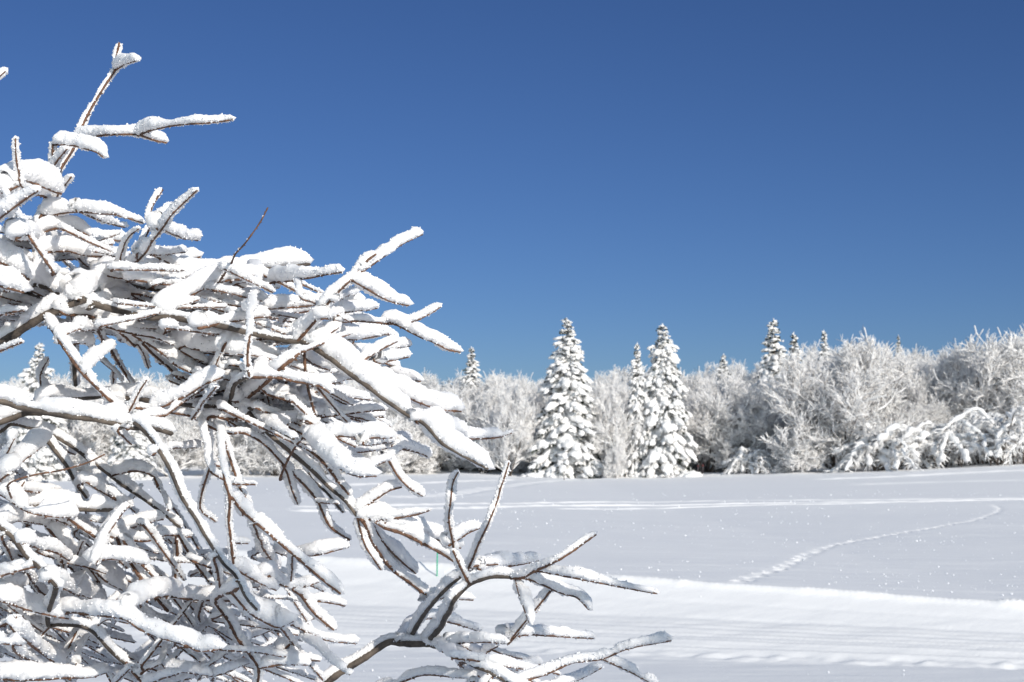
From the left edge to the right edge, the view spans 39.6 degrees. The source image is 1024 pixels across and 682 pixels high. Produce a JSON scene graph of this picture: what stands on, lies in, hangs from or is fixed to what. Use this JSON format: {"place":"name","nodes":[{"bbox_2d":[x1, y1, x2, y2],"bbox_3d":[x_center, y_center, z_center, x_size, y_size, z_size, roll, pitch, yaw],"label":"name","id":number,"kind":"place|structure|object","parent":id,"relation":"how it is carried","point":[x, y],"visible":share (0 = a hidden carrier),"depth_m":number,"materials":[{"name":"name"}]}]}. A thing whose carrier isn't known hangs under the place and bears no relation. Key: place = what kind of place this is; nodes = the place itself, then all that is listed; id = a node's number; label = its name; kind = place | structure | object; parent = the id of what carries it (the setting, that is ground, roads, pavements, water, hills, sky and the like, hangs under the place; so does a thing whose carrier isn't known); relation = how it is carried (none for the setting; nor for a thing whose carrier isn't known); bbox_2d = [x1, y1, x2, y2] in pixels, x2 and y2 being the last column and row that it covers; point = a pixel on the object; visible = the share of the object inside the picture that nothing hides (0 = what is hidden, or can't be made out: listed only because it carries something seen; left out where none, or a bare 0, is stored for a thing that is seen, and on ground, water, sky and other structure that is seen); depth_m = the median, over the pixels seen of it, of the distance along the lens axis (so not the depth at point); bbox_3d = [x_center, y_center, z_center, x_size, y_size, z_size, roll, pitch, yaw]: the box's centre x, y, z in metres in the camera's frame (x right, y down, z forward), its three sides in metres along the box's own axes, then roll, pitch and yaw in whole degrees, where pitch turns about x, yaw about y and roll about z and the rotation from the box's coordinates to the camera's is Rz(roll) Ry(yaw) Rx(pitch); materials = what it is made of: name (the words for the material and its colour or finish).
{"place":"outdoors","nodes":[
{"label":"outdoors","id":0,"kind":"place"},
{"bbox_2d":[0,444,1023,681],"bbox_3d":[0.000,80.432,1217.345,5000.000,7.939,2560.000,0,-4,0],"label":"snow field","id":1,"kind":"structure","parent":0,"point":[776,621],"depth_m":15.57,"materials":[{"name":"white snow"}]},
{"bbox_2d":[0,404,6,449],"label":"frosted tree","id":2,"kind":"object","parent":1,"relation":"on","point":[3,439],"visible":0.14,"depth_m":87.55,"materials":[{"name":"white plant"}]},
{"bbox_2d":[4,376,25,387],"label":"frosted tree","id":3,"kind":"object","parent":1,"relation":"on","point":[14,379],"visible":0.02,"depth_m":113.16,"materials":[{"name":"white plant"}]},
{"bbox_2d":[1,378,50,405],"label":"frosted tree","id":4,"kind":"object","parent":1,"relation":"on","point":[20,386],"depth_m":105.01,"materials":[{"name":"white plant"}]},
{"bbox_2d":[6,342,77,480],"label":"spruce tree","id":5,"kind":"object","parent":1,"relation":"on","point":[42,459],"visible":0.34,"depth_m":82.92,"materials":[{"name":"white plant"}]},
{"bbox_2d":[50,371,87,387],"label":"frosted tree","id":6,"kind":"object","parent":1,"relation":"on","point":[66,382],"visible":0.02,"depth_m":120.27,"materials":[{"name":"white plant"}]},
{"bbox_2d":[52,376,103,459],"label":"frosted tree","id":7,"kind":"object","parent":1,"relation":"on","point":[81,384],"visible":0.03,"depth_m":102.05,"materials":[{"name":"white plant"}]},
{"bbox_2d":[58,383,112,472],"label":"frosted tree","id":8,"kind":"object","parent":1,"relation":"on","point":[84,432],"visible":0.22,"depth_m":89.08,"materials":[{"name":"white plant"}]},
{"bbox_2d":[101,380,119,386],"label":"frosted tree","id":9,"kind":"object","parent":1,"relation":"on","point":[109,384],"depth_m":119.81,"materials":[{"name":"white plant"}]},
{"bbox_2d":[86,386,157,475],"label":"frosted tree","id":10,"kind":"object","parent":1,"relation":"on","point":[108,435],"visible":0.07,"depth_m":91.13,"materials":[{"name":"white plant"}]},
{"bbox_2d":[106,376,156,480],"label":"spruce tree","id":11,"kind":"object","parent":1,"relation":"on","point":[120,448],"visible":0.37,"depth_m":81.20,"materials":[{"name":"white plant"}]},
{"bbox_2d":[118,369,177,386],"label":"frosted tree","id":12,"kind":"object","parent":1,"relation":"on","point":[135,377],"depth_m":120.85,"materials":[{"name":"white plant"}]},
{"bbox_2d":[137,369,168,387],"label":"frosted tree","id":13,"kind":"object","parent":1,"relation":"on","point":[162,379],"visible":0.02,"depth_m":130.88,"materials":[{"name":"white plant"}]},
{"bbox_2d":[153,381,175,457],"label":"frosted tree","id":14,"kind":"object","parent":1,"relation":"on","point":[168,385],"visible":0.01,"depth_m":105.97,"materials":[{"name":"white plant"}]},
{"bbox_2d":[145,406,215,476],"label":"frosted tree","id":15,"kind":"object","parent":1,"relation":"on","point":[183,431],"visible":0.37,"depth_m":88.93,"materials":[{"name":"white plant"}]},
{"bbox_2d":[174,417,270,475],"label":"frosted tree","id":16,"kind":"object","parent":1,"relation":"on","point":[236,441],"visible":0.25,"depth_m":90.78,"materials":[{"name":"white plant"}]},
{"bbox_2d":[236,434,302,475],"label":"frosted tree","id":17,"kind":"object","parent":1,"relation":"on","point":[275,468],"visible":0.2,"depth_m":89.49,"materials":[{"name":"white plant"}]},
{"bbox_2d":[0,42,673,681],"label":"snowy shrub","id":18,"kind":"object","parent":1,"relation":"on","point":[174,308],"visible":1,"depth_m":2.03,"materials":[{"name":"white snow"}]},
{"bbox_2d":[341,380,366,390],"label":"frosted tree","id":19,"kind":"object","parent":1,"relation":"on","point":[349,383],"depth_m":112.22,"materials":[{"name":"white plant"}]},
{"bbox_2d":[321,414,410,474],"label":"frosted tree","id":20,"kind":"object","parent":1,"relation":"on","point":[375,453],"visible":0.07,"depth_m":91.19,"materials":[{"name":"white plant"}]},
{"bbox_2d":[372,397,425,427],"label":"frosted tree","id":21,"kind":"object","parent":1,"relation":"on","point":[390,412],"visible":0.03,"depth_m":101.30,"materials":[{"name":"white plant"}]},
{"bbox_2d":[378,413,442,473],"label":"frosted tree","id":22,"kind":"object","parent":1,"relation":"on","point":[417,464],"visible":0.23,"depth_m":93.88,"materials":[{"name":"white plant"}]},
{"bbox_2d":[396,424,457,468],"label":"frosted bush","id":23,"kind":"object","parent":1,"relation":"on","point":[446,466],"visible":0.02,"depth_m":97.77,"materials":[{"name":"grey plant"}]},
{"bbox_2d":[416,367,440,389],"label":"frosted tree","id":24,"kind":"object","parent":1,"relation":"on","point":[421,382],"depth_m":119.25,"materials":[{"name":"white plant"}]},
{"bbox_2d":[436,553,437,575],"bbox_3d":[-0.753,2.262,14.368,0.025,0.622,0.017,0,-4,0],"label":"marker pole","id":25,"kind":"object","parent":1,"relation":"on","point":[437,566],"visible":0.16,"depth_m":14.36,"materials":[{"name":"teal plastic"}]},
{"bbox_2d":[399,382,475,470],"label":"frosted tree","id":26,"kind":"object","parent":1,"relation":"on","point":[442,454],"visible":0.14,"depth_m":95.64,"materials":[{"name":"white plant"}]},
{"bbox_2d":[422,368,483,393],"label":"frosted tree","id":27,"kind":"object","parent":1,"relation":"on","point":[431,382],"visible":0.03,"depth_m":111.88,"materials":[{"name":"white plant"}]},
{"bbox_2d":[429,381,480,408],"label":"frosted tree","id":28,"kind":"object","parent":1,"relation":"on","point":[464,395],"visible":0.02,"depth_m":103.62,"materials":[{"name":"white plant"}]},
{"bbox_2d":[447,455,476,469],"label":"frosted bush","id":29,"kind":"object","parent":1,"relation":"on","point":[460,468],"visible":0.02,"depth_m":97.34,"materials":[{"name":"grey plant"}]},
{"bbox_2d":[458,346,481,397],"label":"spruce tree","id":30,"kind":"object","parent":1,"relation":"on","point":[471,370],"visible":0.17,"depth_m":107.85,"materials":[{"name":"white plant"}]},
{"bbox_2d":[438,377,525,472],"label":"frosted tree","id":31,"kind":"object","parent":1,"relation":"on","point":[466,414],"visible":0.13,"depth_m":94.30,"materials":[{"name":"white plant"}]},
{"bbox_2d":[463,405,528,473],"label":"frosted bush","id":32,"kind":"object","parent":1,"relation":"on","point":[516,468],"visible":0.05,"depth_m":95.58,"materials":[{"name":"grey plant"}]},
{"bbox_2d":[462,371,534,415],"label":"frosted tree","id":33,"kind":"object","parent":1,"relation":"on","point":[487,387],"visible":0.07,"depth_m":103.15,"materials":[{"name":"white plant"}]},
{"bbox_2d":[479,370,534,400],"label":"frosted tree","id":34,"kind":"object","parent":1,"relation":"on","point":[507,382],"depth_m":107.90,"materials":[{"name":"white plant"}]},
{"bbox_2d":[477,378,538,475],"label":"frosted tree","id":35,"kind":"object","parent":1,"relation":"on","point":[520,425],"visible":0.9,"depth_m":89.75,"materials":[{"name":"white plant"}]},
{"bbox_2d":[484,372,532,388],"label":"frosted tree","id":36,"kind":"object","parent":1,"relation":"on","point":[519,380],"visible":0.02,"depth_m":117.97,"materials":[{"name":"white plant"}]},
{"bbox_2d":[494,368,536,387],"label":"frosted tree","id":37,"kind":"object","parent":1,"relation":"on","point":[504,375],"depth_m":132.99,"materials":[{"name":"white plant"}]},
{"bbox_2d":[506,416,537,471],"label":"frosted bush","id":38,"kind":"object","parent":1,"relation":"on","point":[526,463],"visible":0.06,"depth_m":95.24,"materials":[{"name":"grey plant"}]},
{"bbox_2d":[512,376,540,411],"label":"frosted tree","id":39,"kind":"object","parent":1,"relation":"on","point":[524,383],"depth_m":112.28,"materials":[{"name":"white plant"}]},
{"bbox_2d":[49,487,1019,681],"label":"surface hoar","id":40,"kind":"object","parent":1,"relation":"on","point":[711,545],"visible":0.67,"depth_m":24.46,"materials":[{"name":"white glass"}]},
{"bbox_2d":[524,374,590,418],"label":"frosted tree","id":41,"kind":"object","parent":1,"relation":"on","point":[539,401],"visible":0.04,"depth_m":99.60,"materials":[{"name":"white plant"}]},
{"bbox_2d":[520,318,609,478],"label":"spruce tree","id":42,"kind":"object","parent":1,"relation":"on","point":[563,446],"visible":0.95,"depth_m":89.67,"materials":[{"name":"white plant"}]},
{"bbox_2d":[585,366,626,395],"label":"frosted tree","id":43,"kind":"object","parent":1,"relation":"on","point":[599,379],"visible":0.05,"depth_m":116.79,"materials":[{"name":"white plant"}]},
{"bbox_2d":[602,441,627,477],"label":"frosted tree","id":44,"kind":"object","parent":1,"relation":"on","point":[617,458],"visible":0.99,"depth_m":87.94,"materials":[{"name":"white plant"}]},
{"bbox_2d":[586,377,645,471],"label":"frosted tree","id":45,"kind":"object","parent":1,"relation":"on","point":[611,418],"visible":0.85,"depth_m":90.26,"materials":[{"name":"white plant"}]},
{"bbox_2d":[600,377,631,416],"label":"frosted tree","id":46,"kind":"object","parent":1,"relation":"on","point":[623,394],"visible":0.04,"depth_m":104.03,"materials":[{"name":"white plant"}]},
{"bbox_2d":[591,375,642,395],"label":"frosted tree","id":47,"kind":"object","parent":1,"relation":"on","point":[624,379],"depth_m":114.06,"materials":[{"name":"white plant"}]},
{"bbox_2d":[587,362,649,392],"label":"frosted tree","id":48,"kind":"object","parent":1,"relation":"on","point":[625,374],"visible":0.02,"depth_m":130.97,"materials":[{"name":"white plant"}]},
{"bbox_2d":[618,342,657,476],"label":"spruce tree","id":49,"kind":"object","parent":1,"relation":"on","point":[638,397],"visible":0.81,"depth_m":90.73,"materials":[{"name":"white plant"}]},
{"bbox_2d":[630,323,703,477],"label":"spruce tree","id":50,"kind":"object","parent":1,"relation":"on","point":[666,420],"visible":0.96,"depth_m":90.49,"materials":[{"name":"white plant"}]},
{"bbox_2d":[627,367,719,410],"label":"frosted tree","id":51,"kind":"object","parent":1,"relation":"on","point":[682,379],"visible":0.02,"depth_m":100.84,"materials":[{"name":"white plant"}]},
{"bbox_2d":[683,473,702,476],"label":"snow mound","id":52,"kind":"object","parent":1,"relation":"on","point":[692,475],"visible":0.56,"depth_m":87.81,"materials":[{"name":"white snow"}]},
{"bbox_2d":[677,428,710,469],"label":"frosted bush","id":53,"kind":"object","parent":1,"relation":"on","point":[692,465],"visible":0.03,"depth_m":97.33,"materials":[{"name":"grey plant"}]},
{"bbox_2d":[680,366,726,462],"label":"frosted tree","id":54,"kind":"object","parent":1,"relation":"on","point":[693,379],"visible":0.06,"depth_m":100.51,"materials":[{"name":"white plant"}]},
{"bbox_2d":[683,366,756,471],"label":"frosted tree","id":55,"kind":"object","parent":1,"relation":"on","point":[706,401],"visible":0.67,"depth_m":92.92,"materials":[{"name":"white plant"}]},
{"bbox_2d":[696,357,748,386],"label":"frosted tree","id":56,"kind":"object","parent":1,"relation":"on","point":[710,374],"visible":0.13,"depth_m":132.12,"materials":[{"name":"white plant"}]},
{"bbox_2d":[715,353,730,394],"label":"spruce tree","id":57,"kind":"object","parent":1,"relation":"on","point":[722,362],"visible":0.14,"depth_m":109.96,"materials":[{"name":"white plant"}]},
{"bbox_2d":[696,372,791,472],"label":"frosted tree","id":58,"kind":"object","parent":1,"relation":"on","point":[763,422],"visible":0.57,"depth_m":92.63,"materials":[{"name":"white plant"}]},
{"bbox_2d":[728,365,761,389],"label":"frosted tree","id":59,"kind":"object","parent":1,"relation":"on","point":[751,380],"visible":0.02,"depth_m":121.08,"materials":[{"name":"white plant"}]},
{"bbox_2d":[716,446,784,474],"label":"bent shrub","id":60,"kind":"object","parent":1,"relation":"on","point":[747,460],"visible":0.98,"depth_m":89.04,"materials":[{"name":"white plant"}]},
{"bbox_2d":[743,357,765,390],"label":"frosted tree","id":61,"kind":"object","parent":1,"relation":"on","point":[756,366],"visible":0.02,"depth_m":120.10,"materials":[{"name":"white plant"}]},
{"bbox_2d":[752,318,791,419],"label":"spruce tree","id":62,"kind":"object","parent":1,"relation":"on","point":[771,344],"visible":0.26,"depth_m":102.81,"materials":[{"name":"white plant"}]},
{"bbox_2d":[744,367,808,400],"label":"frosted tree","id":63,"kind":"object","parent":1,"relation":"on","point":[775,380],"depth_m":103.35,"materials":[{"name":"white plant"}]},
{"bbox_2d":[786,332,804,397],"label":"spruce tree","id":64,"kind":"object","parent":1,"relation":"on","point":[793,348],"visible":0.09,"depth_m":106.06,"materials":[{"name":"white plant"}]},
{"bbox_2d":[766,414,832,473],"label":"frosted tree","id":65,"kind":"object","parent":1,"relation":"on","point":[804,463],"visible":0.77,"depth_m":86.79,"materials":[{"name":"white plant"}]},
{"bbox_2d":[781,358,837,454],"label":"frosted tree","id":66,"kind":"object","parent":1,"relation":"on","point":[801,363],"visible":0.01,"depth_m":103.81,"materials":[{"name":"white plant"}]},
{"bbox_2d":[799,339,835,364],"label":"frosted tree","id":67,"kind":"object","parent":1,"relation":"on","point":[810,351],"visible":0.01,"depth_m":134.32,"materials":[{"name":"white plant"}]},
{"bbox_2d":[804,353,832,399],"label":"frosted tree","id":68,"kind":"object","parent":1,"relation":"on","point":[818,364],"depth_m":107.98,"materials":[{"name":"white plant"}]},
{"bbox_2d":[817,331,829,365],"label":"spruce tree","id":69,"kind":"object","parent":1,"relation":"on","point":[824,345],"visible":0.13,"depth_m":113.06,"materials":[{"name":"white plant"}]},
{"bbox_2d":[800,339,866,368],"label":"frosted tree","id":70,"kind":"object","parent":1,"relation":"on","point":[842,350],"depth_m":130.77,"materials":[{"name":"white plant"}]},
{"bbox_2d":[752,324,925,473],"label":"frosted tree","id":71,"kind":"object","parent":1,"relation":"on","point":[843,401],"visible":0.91,"depth_m":87.50,"materials":[{"name":"white plant"}]},
{"bbox_2d":[835,423,906,466],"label":"frosted bush","id":72,"kind":"object","parent":1,"relation":"on","point":[854,462],"depth_m":93.93,"materials":[{"name":"white plant"}]},
{"bbox_2d":[823,422,946,472],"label":"bent shrub","id":73,"kind":"object","parent":1,"relation":"on","point":[861,452],"visible":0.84,"depth_m":84.49,"materials":[{"name":"white plant"}]},
{"bbox_2d":[876,344,907,357],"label":"frosted tree","id":74,"kind":"object","parent":1,"relation":"on","point":[893,350],"visible":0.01,"depth_m":126.98,"materials":[{"name":"white plant"}]},
{"bbox_2d":[894,336,902,358],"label":"spruce tree","id":75,"kind":"object","parent":1,"relation":"on","point":[898,342],"visible":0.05,"depth_m":113.19,"materials":[{"name":"white plant"}]},
{"bbox_2d":[867,341,948,421],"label":"frosted tree","id":76,"kind":"object","parent":1,"relation":"on","point":[903,363],"visible":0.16,"depth_m":96.24,"materials":[{"name":"white plant"}]},
{"bbox_2d":[898,355,924,373],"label":"frosted tree","id":77,"kind":"object","parent":1,"relation":"on","point":[914,363],"visible":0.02,"depth_m":109.88,"materials":[{"name":"white plant"}]},
{"bbox_2d":[891,398,954,464],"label":"frosted bush","id":78,"kind":"object","parent":1,"relation":"on","point":[937,415],"visible":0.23,"depth_m":93.19,"materials":[{"name":"white plant"}]},
{"bbox_2d":[906,344,939,371],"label":"frosted tree","id":79,"kind":"object","parent":1,"relation":"on","point":[919,354],"visible":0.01,"depth_m":121.93,"materials":[{"name":"white plant"}]},
{"bbox_2d":[871,416,1003,468],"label":"bent shrub","id":80,"kind":"object","parent":1,"relation":"on","point":[939,457],"visible":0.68,"depth_m":84.07,"materials":[{"name":"white plant"}]},
{"bbox_2d":[912,347,969,375],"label":"frosted tree","id":81,"kind":"object","parent":1,"relation":"on","point":[925,358],"visible":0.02,"depth_m":105.76,"materials":[{"name":"white plant"}]},
{"bbox_2d":[902,336,990,420],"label":"frosted tree","id":82,"kind":"object","parent":1,"relation":"on","point":[931,381],"visible":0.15,"depth_m":96.66,"materials":[{"name":"white plant"}]},
{"bbox_2d":[919,399,1023,465],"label":"bent shrub","id":83,"kind":"object","parent":1,"relation":"on","point":[1001,436],"visible":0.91,"depth_m":84.00,"materials":[{"name":"white plant"}]},
{"bbox_2d":[922,412,1022,465],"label":"bent shrub","id":84,"kind":"object","parent":1,"relation":"on","point":[971,449],"visible":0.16,"depth_m":86.19,"materials":[{"name":"white plant"}]},
{"bbox_2d":[929,325,1023,422],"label":"frosted tree","id":85,"kind":"object","parent":1,"relation":"on","point":[982,378],"visible":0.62,"depth_m":93.54,"materials":[{"name":"white plant"}]},
{"bbox_2d":[977,338,1007,355],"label":"frosted tree","id":86,"kind":"object","parent":1,"relation":"on","point":[983,345],"visible":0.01,"depth_m":128.83,"materials":[{"name":"white plant"}]},
{"bbox_2d":[977,323,1023,414],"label":"frosted tree","id":87,"kind":"object","parent":1,"relation":"on","point":[1018,367],"visible":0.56,"depth_m":92.24,"materials":[{"name":"white plant"}]},
{"bbox_2d":[0,0,1023,393],"label":"sky","id":88,"kind":"structure","parent":0,"point":[712,172],"materials":[{"name":"blue"}]}
]}

